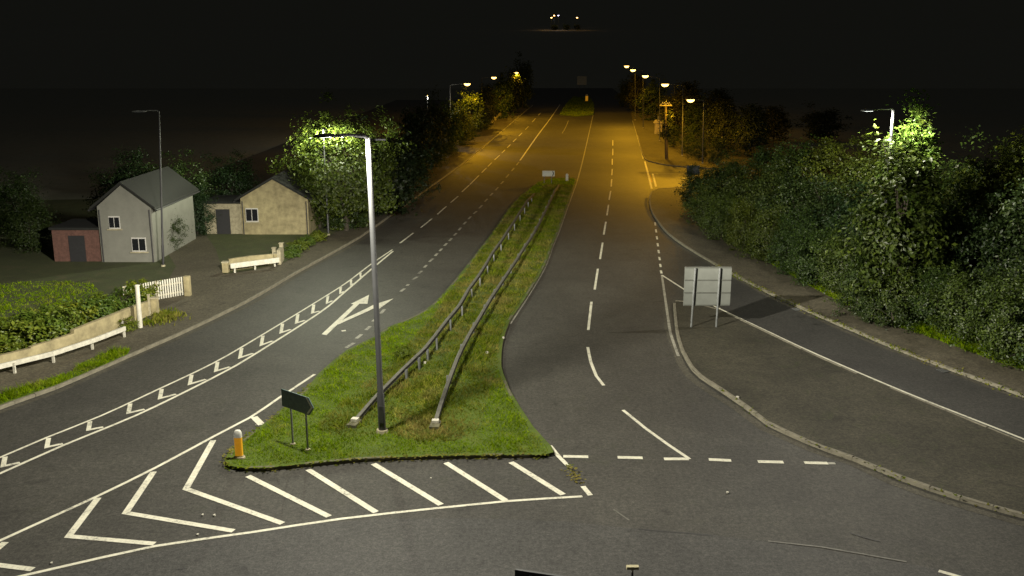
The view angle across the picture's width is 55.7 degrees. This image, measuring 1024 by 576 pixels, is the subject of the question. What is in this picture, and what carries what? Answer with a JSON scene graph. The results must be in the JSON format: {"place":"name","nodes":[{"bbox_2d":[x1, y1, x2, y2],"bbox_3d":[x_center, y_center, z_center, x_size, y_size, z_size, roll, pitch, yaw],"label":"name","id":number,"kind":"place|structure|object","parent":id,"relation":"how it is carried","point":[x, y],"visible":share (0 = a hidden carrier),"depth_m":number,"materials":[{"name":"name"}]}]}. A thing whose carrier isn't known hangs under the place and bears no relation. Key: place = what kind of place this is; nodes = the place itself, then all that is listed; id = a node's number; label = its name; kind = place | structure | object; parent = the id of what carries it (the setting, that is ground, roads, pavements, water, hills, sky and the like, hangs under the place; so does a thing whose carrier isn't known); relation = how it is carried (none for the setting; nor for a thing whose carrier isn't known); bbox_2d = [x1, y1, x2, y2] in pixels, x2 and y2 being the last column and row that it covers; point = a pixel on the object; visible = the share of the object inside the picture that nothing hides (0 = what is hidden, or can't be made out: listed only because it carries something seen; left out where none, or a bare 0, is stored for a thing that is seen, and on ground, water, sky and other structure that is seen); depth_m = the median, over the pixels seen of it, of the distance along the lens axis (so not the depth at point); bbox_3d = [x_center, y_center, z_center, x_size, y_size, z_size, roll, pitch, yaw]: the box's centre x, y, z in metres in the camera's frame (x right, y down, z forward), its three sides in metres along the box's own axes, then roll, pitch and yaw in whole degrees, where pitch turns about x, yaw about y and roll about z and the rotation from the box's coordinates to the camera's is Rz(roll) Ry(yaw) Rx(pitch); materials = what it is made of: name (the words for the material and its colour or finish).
{"place":"outdoors","nodes":[
{"label":"outdoors","id":0,"kind":"place"},
{"bbox_2d":[0,345,130,402],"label":"verge grass","id":1,"kind":"structure","parent":0,"point":[40,384],"depth_m":38.92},
{"bbox_2d":[0,193,368,371],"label":"garden ground","id":2,"kind":"structure","parent":0,"point":[43,267],"depth_m":60.08,"materials":[{"name":"plant"}]},
{"bbox_2d":[0,192,54,253],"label":"tree","id":3,"kind":"object","parent":2,"relation":"on","point":[31,239],"visible":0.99,"depth_m":63.79,"materials":[{"name":"green plant"}]},
{"bbox_2d":[0,165,66,234],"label":"tree","id":4,"kind":"object","parent":2,"relation":"on","point":[8,193],"visible":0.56,"depth_m":69.52,"materials":[{"name":"green plant"}]},
{"bbox_2d":[0,311,67,353],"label":"shrub","id":5,"kind":"object","parent":2,"relation":"on","point":[23,326],"visible":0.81,"depth_m":42.40,"materials":[{"name":"green plant"}]},
{"bbox_2d":[7,304,76,341],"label":"shrub","id":6,"kind":"object","parent":2,"relation":"on","point":[28,314],"visible":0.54,"depth_m":43.38,"materials":[{"name":"green plant"}]},
{"bbox_2d":[0,280,102,334],"bbox_3d":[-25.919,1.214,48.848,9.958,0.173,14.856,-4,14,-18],"label":"hedge","id":7,"kind":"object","parent":2,"relation":"on","point":[33,298],"depth_m":52.57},
{"bbox_2d":[19,304,97,337],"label":"shrub","id":8,"kind":"object","parent":2,"relation":"on","point":[72,311],"visible":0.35,"depth_m":44.38,"materials":[{"name":"green plant"}]},
{"bbox_2d":[0,296,159,362],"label":"garden wall","id":9,"kind":"structure","parent":2,"relation":"on","point":[96,327],"depth_m":44.08,"materials":[{"name":"stone"}]},
{"bbox_2d":[62,287,126,320],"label":"shrub","id":10,"kind":"object","parent":2,"relation":"on","point":[105,310],"visible":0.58,"depth_m":46.71,"materials":[{"name":"green plant"}]},
{"bbox_2d":[80,144,165,218],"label":"tree","id":11,"kind":"object","parent":2,"relation":"on","point":[118,177],"visible":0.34,"depth_m":71.11,"materials":[{"name":"green plant"}]},
{"bbox_2d":[48,166,199,261],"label":"house","id":12,"kind":"structure","parent":2,"relation":"on","point":[125,226],"depth_m":60.97,"materials":[{"name":"paint"}]},
{"bbox_2d":[68,236,86,261],"bbox_3d":[-27.363,-2.464,61.057,1.000,1.680,0.060,0,13,0],"label":"door","id":13,"kind":"structure","parent":12,"relation":"in","point":[77,249],"depth_m":61.04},
{"bbox_2d":[132,110,164,266],"bbox_3d":[-21.747,-5.899,58.744,1.614,9.634,0.320,0,14,0],"label":"street lamp","id":14,"kind":"object","parent":2,"relation":"on","point":[162,246],"visible":0.97,"depth_m":58.65,"materials":[{"name":"metal"}]},
{"bbox_2d":[122,276,191,302],"bbox_3d":[-18.751,0.160,51.396,3.630,1.132,0.606,-13,19,-43],"label":"picket fence","id":15,"kind":"object","parent":2,"relation":"on","point":[186,284],"visible":0.67,"depth_m":52.17,"materials":[{"name":"wood"}]},
{"bbox_2d":[133,148,220,216],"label":"tree","id":16,"kind":"object","parent":2,"relation":"on","point":[180,171],"visible":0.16,"depth_m":71.59,"materials":[{"name":"green plant"}]},
{"bbox_2d":[192,183,223,236],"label":"tree","id":17,"kind":"object","parent":2,"relation":"on","point":[199,223],"visible":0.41,"depth_m":69.63,"materials":[{"name":"green plant"}]},
{"bbox_2d":[194,148,262,196],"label":"tree","id":18,"kind":"object","parent":2,"relation":"on","point":[225,177],"visible":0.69,"depth_m":77.43,"materials":[{"name":"green plant"}]},
{"bbox_2d":[221,252,276,273],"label":"garden wall","id":19,"kind":"structure","parent":2,"relation":"on","point":[226,268],"depth_m":59.13,"materials":[{"name":"stone"}]},
{"bbox_2d":[202,164,329,234],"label":"house","id":20,"kind":"structure","parent":2,"relation":"on","point":[279,203],"depth_m":70.23,"materials":[{"name":"paint"}]},
{"bbox_2d":[288,112,350,229],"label":"tree","id":21,"kind":"object","parent":2,"relation":"on","point":[304,186],"visible":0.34,"depth_m":71.47,"materials":[{"name":"green plant"}]},
{"bbox_2d":[265,87,415,230],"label":"tree","id":22,"kind":"object","parent":2,"relation":"on","point":[315,168],"visible":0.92,"depth_m":69.46,"materials":[{"name":"green plant"}]},
{"bbox_2d":[323,198,368,229],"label":"shrub","id":23,"kind":"object","parent":2,"relation":"on","point":[336,218],"visible":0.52,"depth_m":72.15,"materials":[{"name":"green plant"}]},
{"bbox_2d":[159,235,223,310],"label":"driveway","id":24,"kind":"structure","parent":0,"point":[196,260],"depth_m":59.21,"materials":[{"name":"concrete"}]},
{"bbox_2d":[0,104,531,409],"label":"pavement","id":25,"kind":"structure","parent":0,"point":[225,294],"depth_m":51.38,"materials":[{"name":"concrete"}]},
{"bbox_2d":[0,326,125,373],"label":"guard rail","id":26,"kind":"object","parent":25,"relation":"on","point":[52,354],"visible":1,"depth_m":41.33,"materials":[{"name":"metal"}]},
{"bbox_2d":[136,306,190,325],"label":"kerb weeds","id":27,"kind":"object","parent":25,"relation":"on","point":[164,315],"visible":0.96,"depth_m":48.03,"materials":[{"name":"green plant"}]},
{"bbox_2d":[339,106,436,215],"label":"tree","id":28,"kind":"object","parent":25,"relation":"on","point":[407,178],"visible":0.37,"depth_m":78.66,"materials":[{"name":"green plant"}]},
{"bbox_2d":[381,132,440,199],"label":"tree","id":29,"kind":"object","parent":25,"relation":"on","point":[423,166],"visible":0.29,"depth_m":87.25,"materials":[{"name":"green plant"}]},
{"bbox_2d":[432,95,468,151],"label":"tree","id":30,"kind":"object","parent":25,"relation":"on","point":[453,125],"visible":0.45,"depth_m":130.74,"materials":[{"name":"green plant"}]},
{"bbox_2d":[472,83,500,128],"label":"tree","id":31,"kind":"object","parent":25,"relation":"on","point":[490,106],"visible":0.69,"depth_m":171.95,"materials":[{"name":"green plant"}]},
{"bbox_2d":[489,66,517,118],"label":"tree","id":32,"kind":"object","parent":25,"relation":"on","point":[504,102],"visible":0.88,"depth_m":198.76,"materials":[{"name":"green plant"}]},
{"bbox_2d":[502,67,523,113],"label":"tree","id":33,"kind":"object","parent":25,"relation":"on","point":[517,97],"visible":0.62,"depth_m":216.78,"materials":[{"name":"green plant"}]},
{"bbox_2d":[510,51,536,107],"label":"tree","id":34,"kind":"object","parent":25,"relation":"on","point":[522,71],"visible":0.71,"depth_m":238.80,"materials":[{"name":"green plant"}]},
{"bbox_2d":[232,275,547,465],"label":"mown grass","id":35,"kind":"structure","parent":0,"point":[385,350],"depth_m":33.80,"materials":[{"name":"plant"}]},
{"bbox_2d":[388,369,446,437],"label":"dry grass","id":36,"kind":"structure","parent":0,"point":[395,411],"depth_m":35.97,"materials":[{"name":"plant"}]},
{"bbox_2d":[315,184,572,441],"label":"rough grass","id":37,"kind":"structure","parent":0,"point":[536,239],"depth_m":45.31,"materials":[{"name":"plant"}]},
{"bbox_2d":[0,100,1023,575],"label":"road","id":38,"kind":"structure","parent":0,"point":[634,420],"depth_m":34.75,"materials":[{"name":"asphalt"}]},
{"bbox_2d":[219,383,545,471],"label":"kerb weeds","id":39,"kind":"object","parent":38,"relation":"on","point":[343,459],"visible":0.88,"depth_m":31.56,"materials":[{"name":"green plant"}]},
{"bbox_2d":[224,178,576,471],"bbox_3d":[0.419,-2.902,66.855,10.614,0.230,76.060,2,14,7],"label":"grass median","id":40,"kind":"object","parent":38,"relation":"on","point":[369,457],"depth_m":35.79,"materials":[{"name":"plant"}]},
{"bbox_2d":[281,389,313,450],"bbox_3d":[-6.996,4.415,32.007,1.634,1.970,0.180,11,17,38],"label":"direction sign","id":41,"kind":"object","parent":40,"relation":"on","point":[297,402],"visible":1,"depth_m":31.88,"materials":[{"name":"metal"}]},
{"bbox_2d":[313,133,388,434],"bbox_3d":[-5.046,0.172,31.639,0.436,10.458,2.997,11,17,38],"label":"street lamp","id":42,"kind":"object","parent":40,"relation":"on","point":[382,429],"visible":0.98,"depth_m":32.16,"materials":[{"name":"metal"}]},
{"bbox_2d":[346,193,534,428],"bbox_3d":[-1.243,-2.088,61.980,1.317,0.742,58.558,2,14,7],"label":"crash barrier","id":43,"kind":"object","parent":40,"relation":"on","point":[391,381],"visible":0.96,"depth_m":42.89,"materials":[{"name":"metal"}]},
{"bbox_2d":[429,185,559,429],"bbox_3d":[0.861,-2.793,64.917,0.701,0.742,64.657,2,14,6],"label":"crash barrier","id":44,"kind":"object","parent":40,"relation":"on","point":[436,422],"visible":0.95,"depth_m":44.28,"materials":[{"name":"metal"}]},
{"bbox_2d":[28,518,969,575],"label":"resurfaced lane","id":45,"kind":"structure","parent":38,"relation":"on","point":[443,547],"depth_m":25.56,"materials":[{"name":"asphalt"}]},
{"bbox_2d":[560,99,592,116],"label":"grass median","id":46,"kind":"object","parent":38,"relation":"on","point":[577,111],"depth_m":212.96,"materials":[{"name":"plant"}]},
{"bbox_2d":[560,96,593,115],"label":"grass","id":47,"kind":"structure","parent":46,"relation":"on","point":[583,104],"depth_m":240.95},
{"bbox_2d":[715,263,1023,397],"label":"kerb weeds","id":48,"kind":"object","parent":38,"relation":"on","point":[911,352],"visible":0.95,"depth_m":45.30,"materials":[{"name":"green plant"}]},
{"bbox_2d":[0,0,1023,87],"bbox_3d":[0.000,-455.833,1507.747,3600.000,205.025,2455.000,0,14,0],"label":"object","id":49,"kind":"structure","parent":0,"point":[460,43],"depth_m":672.20,"materials":[{"name":"black"}]},
{"bbox_2d":[0,88,1023,200],"bbox_3d":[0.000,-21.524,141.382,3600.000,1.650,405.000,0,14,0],"label":"ground","id":50,"kind":"structure","parent":0,"point":[65,138],"depth_m":203.28,"materials":[{"name":"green plant"}]},
{"bbox_2d":[384,93,448,172],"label":"tree","id":51,"kind":"object","parent":50,"relation":"on","point":[421,125],"visible":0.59,"depth_m":106.55,"materials":[{"name":"green plant"}]},
{"bbox_2d":[403,85,457,160],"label":"tree","id":52,"kind":"object","parent":50,"relation":"on","point":[438,117],"visible":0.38,"depth_m":117.78,"materials":[{"name":"green plant"}]},
{"bbox_2d":[453,85,487,136],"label":"tree","id":53,"kind":"object","parent":50,"relation":"on","point":[474,102],"visible":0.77,"depth_m":154.14,"materials":[{"name":"green plant"}]},
{"bbox_2d":[697,100,739,151],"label":"tree","id":54,"kind":"object","parent":50,"relation":"on","point":[722,130],"visible":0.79,"depth_m":131.27,"materials":[{"name":"green plant"}]},
{"bbox_2d":[696,87,742,128],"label":"tree","id":55,"kind":"object","parent":50,"relation":"on","point":[720,97],"visible":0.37,"depth_m":164.75,"materials":[{"name":"green plant"}]},
{"bbox_2d":[726,103,774,155],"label":"tree","id":56,"kind":"object","parent":50,"relation":"on","point":[752,131],"visible":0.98,"depth_m":125.62,"materials":[{"name":"green plant"}]},
{"bbox_2d":[759,105,795,140],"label":"tree","id":57,"kind":"object","parent":50,"relation":"on","point":[777,117],"visible":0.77,"depth_m":148.15,"materials":[{"name":"green plant"}]},
{"bbox_2d":[793,100,853,140],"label":"tree","id":58,"kind":"object","parent":50,"relation":"on","point":[819,123],"visible":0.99,"depth_m":148.14,"materials":[{"name":"green plant"}]},
{"bbox_2d":[527,88,620,99],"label":"road","id":59,"kind":"structure","parent":0,"point":[570,93],"depth_m":316.50,"materials":[{"name":"asphalt"}]},
{"bbox_2d":[629,106,754,170],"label":"verge","id":60,"kind":"structure","parent":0,"point":[652,147],"depth_m":135.66,"materials":[{"name":"plant"}]},
{"bbox_2d":[624,73,648,112],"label":"tree","id":61,"kind":"object","parent":60,"relation":"on","point":[638,79],"visible":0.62,"depth_m":218.84,"materials":[{"name":"green plant"}]},
{"bbox_2d":[632,73,667,120],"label":"tree","id":62,"kind":"object","parent":60,"relation":"on","point":[650,106],"visible":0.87,"depth_m":193.83,"materials":[{"name":"green plant"}]},
{"bbox_2d":[657,101,675,158],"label":"telegraph pole","id":63,"kind":"object","parent":60,"relation":"on","point":[666,133],"visible":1,"depth_m":120.87,"materials":[{"name":"brown wood"}]},
{"bbox_2d":[651,80,694,133],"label":"tree","id":64,"kind":"object","parent":60,"relation":"on","point":[672,100],"visible":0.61,"depth_m":160.17,"materials":[{"name":"green plant"}]},
{"bbox_2d":[674,80,706,121],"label":"tree","id":65,"kind":"object","parent":60,"relation":"on","point":[692,89],"visible":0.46,"depth_m":191.36,"materials":[{"name":"green plant"}]},
{"bbox_2d":[679,94,707,141],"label":"tree","id":66,"kind":"object","parent":60,"relation":"on","point":[693,128],"visible":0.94,"depth_m":144.71,"materials":[{"name":"green plant"}]},
{"bbox_2d":[649,187,1023,396],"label":"pavement","id":67,"kind":"structure","parent":0,"point":[671,222],"depth_m":51.59,"materials":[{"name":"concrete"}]},
{"bbox_2d":[673,300,1023,518],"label":"paved island","id":68,"kind":"structure","parent":0,"point":[787,388],"depth_m":35.12,"materials":[{"name":"concrete"}]},
{"bbox_2d":[683,267,731,326],"bbox_3d":[9.311,0.467,46.261,2.232,2.997,0.152,0,14,0],"label":"road sign","id":69,"kind":"object","parent":68,"relation":"on","point":[707,286],"visible":1,"depth_m":46.18,"materials":[{"name":"grey metal"}]},
{"bbox_2d":[690,187,1022,367],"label":"hedge bank","id":70,"kind":"structure","parent":0,"point":[710,230],"depth_m":65.71,"materials":[{"name":"plant"}]},
{"bbox_2d":[671,162,721,211],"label":"shrub","id":71,"kind":"object","parent":70,"relation":"on","point":[691,174],"visible":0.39,"depth_m":80.59,"materials":[{"name":"green plant"}]},
{"bbox_2d":[678,178,727,227],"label":"shrub","id":72,"kind":"object","parent":70,"relation":"on","point":[707,192],"visible":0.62,"depth_m":73.27,"materials":[{"name":"green plant"}]},
{"bbox_2d":[682,157,740,216],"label":"shrub","id":73,"kind":"object","parent":70,"relation":"on","point":[716,178],"visible":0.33,"depth_m":76.33,"materials":[{"name":"green plant"}]},
{"bbox_2d":[697,189,742,239],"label":"shrub","id":74,"kind":"object","parent":70,"relation":"on","point":[719,228],"visible":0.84,"depth_m":67.95,"materials":[{"name":"green plant"}]},
{"bbox_2d":[696,158,766,228],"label":"shrub","id":75,"kind":"object","parent":70,"relation":"on","point":[733,186],"visible":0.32,"depth_m":71.25,"materials":[{"name":"green plant"}]},
{"bbox_2d":[722,195,766,252],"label":"shrub","id":76,"kind":"object","parent":70,"relation":"on","point":[733,235],"visible":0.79,"depth_m":64.07,"materials":[{"name":"green plant"}]},
{"bbox_2d":[722,145,795,209],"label":"tree","id":77,"kind":"object","parent":70,"relation":"on","point":[761,158],"visible":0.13,"depth_m":72.27,"materials":[{"name":"green plant"}]},
{"bbox_2d":[724,153,803,242],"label":"shrub","id":78,"kind":"object","parent":70,"relation":"on","point":[759,188],"visible":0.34,"depth_m":66.01,"materials":[{"name":"green plant"}]},
{"bbox_2d":[734,196,795,262],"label":"shrub","id":79,"kind":"object","parent":70,"relation":"on","point":[763,233],"visible":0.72,"depth_m":60.22,"materials":[{"name":"green plant"}]},
{"bbox_2d":[761,204,817,274],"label":"shrub","id":80,"kind":"object","parent":70,"relation":"on","point":[782,239],"visible":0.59,"depth_m":57.21,"materials":[{"name":"green plant"}]},
{"bbox_2d":[751,163,831,248],"bbox_3d":[18.648,-5.003,63.126,6.716,6.175,6.845,0,14,-2],"label":"shrub","id":81,"kind":"object","parent":70,"relation":"on","point":[795,191],"visible":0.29,"depth_m":62.59,"materials":[{"name":"green plant"}]},
{"bbox_2d":[753,133,839,237],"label":"tree","id":82,"kind":"object","parent":70,"relation":"on","point":[793,156],"visible":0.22,"depth_m":67.29,"materials":[{"name":"green plant"}]},
{"bbox_2d":[775,215,850,288],"bbox_3d":[17.331,-2.075,54.758,4.161,4.242,4.299,-4,14,-17],"label":"shrub","id":83,"kind":"object","parent":70,"relation":"on","point":[805,271],"visible":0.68,"depth_m":54.40,"materials":[{"name":"green plant"}]},
{"bbox_2d":[782,171,865,259],"bbox_3d":[19.648,-4.145,59.681,5.538,6.090,6.006,-4,14,-14],"label":"shrub","id":84,"kind":"object","parent":70,"relation":"on","point":[819,203],"visible":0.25,"depth_m":59.33,"materials":[{"name":"green plant"}]},
{"bbox_2d":[767,135,885,227],"bbox_3d":[20.954,-6.181,64.102,7.310,8.004,8.046,-3,14,-12],"label":"tree","id":85,"kind":"object","parent":70,"relation":"on","point":[833,150],"visible":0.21,"depth_m":62.95,"materials":[{"name":"green plant"}]},
{"bbox_2d":[803,229,875,304],"bbox_3d":[17.774,-1.208,52.072,4.154,4.134,4.298,3,14,14],"label":"shrub","id":86,"kind":"object","parent":70,"relation":"on","point":[829,278],"visible":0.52,"depth_m":51.58,"materials":[{"name":"green plant"}]},
{"bbox_2d":[804,177,880,271],"bbox_3d":[20.337,-3.433,56.963,6.531,5.982,6.656,-7,15,-25],"label":"shrub","id":87,"kind":"object","parent":70,"relation":"on","point":[848,205],"visible":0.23,"depth_m":56.87,"materials":[{"name":"green plant"}]},
{"bbox_2d":[831,284,877,315],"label":"shrub","id":88,"kind":"object","parent":70,"relation":"on","point":[841,301],"visible":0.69,"depth_m":48.56,"materials":[{"name":"green plant"}]},
{"bbox_2d":[811,126,898,239],"bbox_3d":[22.439,-5.669,60.200,6.688,8.790,6.884,-6,15,-25],"label":"tree","id":89,"kind":"object","parent":70,"relation":"on","point":[854,170],"visible":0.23,"depth_m":59.48,"materials":[{"name":"green plant"}]},
{"bbox_2d":[836,231,890,305],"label":"shrub","id":90,"kind":"object","parent":70,"relation":"on","point":[861,262],"visible":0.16,"depth_m":49.86,"materials":[{"name":"green plant"}]},
{"bbox_2d":[819,108,961,321],"bbox_3d":[18.607,-3.362,47.047,5.580,10.594,6.530,-13,19,-43],"label":"tree","id":91,"kind":"object","parent":70,"relation":"on","point":[901,170],"visible":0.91,"depth_m":46.04,"materials":[{"name":"green plant"}]},
{"bbox_2d":[758,255,1023,369],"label":"hedge grass","id":92,"kind":"structure","parent":70,"relation":"on","point":[922,328],"depth_m":45.17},
{"bbox_2d":[860,294,922,334],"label":"shrub","id":93,"kind":"object","parent":70,"relation":"on","point":[901,315],"visible":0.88,"depth_m":46.23,"materials":[{"name":"green plant"}]},
{"bbox_2d":[854,248,942,327],"bbox_3d":[19.249,-0.142,47.448,4.592,4.239,4.438,3,14,11],"label":"shrub","id":94,"kind":"object","parent":70,"relation":"on","point":[887,290],"visible":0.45,"depth_m":46.58,"materials":[{"name":"green plant"}]},
{"bbox_2d":[865,88,945,290],"bbox_3d":[19.297,-4.056,47.991,4.152,11.462,4.501,7,15,26],"label":"tree","id":95,"kind":"object","parent":70,"relation":"on","point":[908,132],"visible":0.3,"depth_m":46.72,"materials":[{"name":"green plant"}]},
{"bbox_2d":[902,254,968,331],"bbox_3d":[20.280,0.209,45.788,3.519,3.960,3.636,5,14,18],"label":"shrub","id":96,"kind":"object","parent":70,"relation":"on","point":[938,281],"visible":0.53,"depth_m":45.42,"materials":[{"name":"green plant"}]},
{"bbox_2d":[892,187,1005,296],"bbox_3d":[22.488,-1.883,49.619,6.940,6.417,6.399,6,15,22],"label":"shrub","id":97,"kind":"object","parent":70,"relation":"on","point":[958,223],"visible":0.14,"depth_m":48.93,"materials":[{"name":"green plant"}]},
{"bbox_2d":[909,262,1023,353],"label":"shrub","id":98,"kind":"object","parent":70,"relation":"on","point":[949,306],"visible":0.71,"depth_m":43.48,"materials":[{"name":"green plant"}]},
{"bbox_2d":[929,125,1010,265],"bbox_3d":[25.776,-4.227,53.152,7.081,9.307,7.288,11,17,38],"label":"tree","id":99,"kind":"object","parent":70,"relation":"on","point":[955,177],"visible":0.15,"depth_m":52.96,"materials":[{"name":"green plant"}]},
{"bbox_2d":[923,186,1023,317],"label":"shrub","id":100,"kind":"object","parent":70,"relation":"on","point":[977,233],"visible":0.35,"depth_m":46.05,"materials":[{"name":"green plant"}]},
{"bbox_2d":[934,126,1023,268],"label":"tree","id":101,"kind":"object","parent":70,"relation":"on","point":[997,166],"visible":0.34,"depth_m":50.42,"materials":[{"name":"green plant"}]},
{"bbox_2d":[939,261,1023,360],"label":"shrub","id":102,"kind":"object","parent":70,"relation":"on","point":[1000,280],"visible":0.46,"depth_m":41.68,"materials":[{"name":"green plant"}]},
{"bbox_2d":[945,135,1023,277],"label":"tree","id":103,"kind":"object","parent":70,"relation":"on","point":[1015,167],"visible":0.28,"depth_m":49.51,"materials":[{"name":"green plant"}]},
{"bbox_2d":[959,258,1023,370],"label":"shrub","id":104,"kind":"object","parent":70,"relation":"on","point":[1010,346],"visible":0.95,"depth_m":40.45,"materials":[{"name":"green plant"}]},
{"bbox_2d":[964,175,1023,328],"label":"shrub","id":105,"kind":"object","parent":70,"relation":"on","point":[1015,204],"visible":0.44,"depth_m":44.53,"materials":[{"name":"green plant"}]},
{"bbox_2d":[719,277,1023,440],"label":"slip road","id":106,"kind":"structure","parent":0,"point":[991,407],"depth_m":41.39,"materials":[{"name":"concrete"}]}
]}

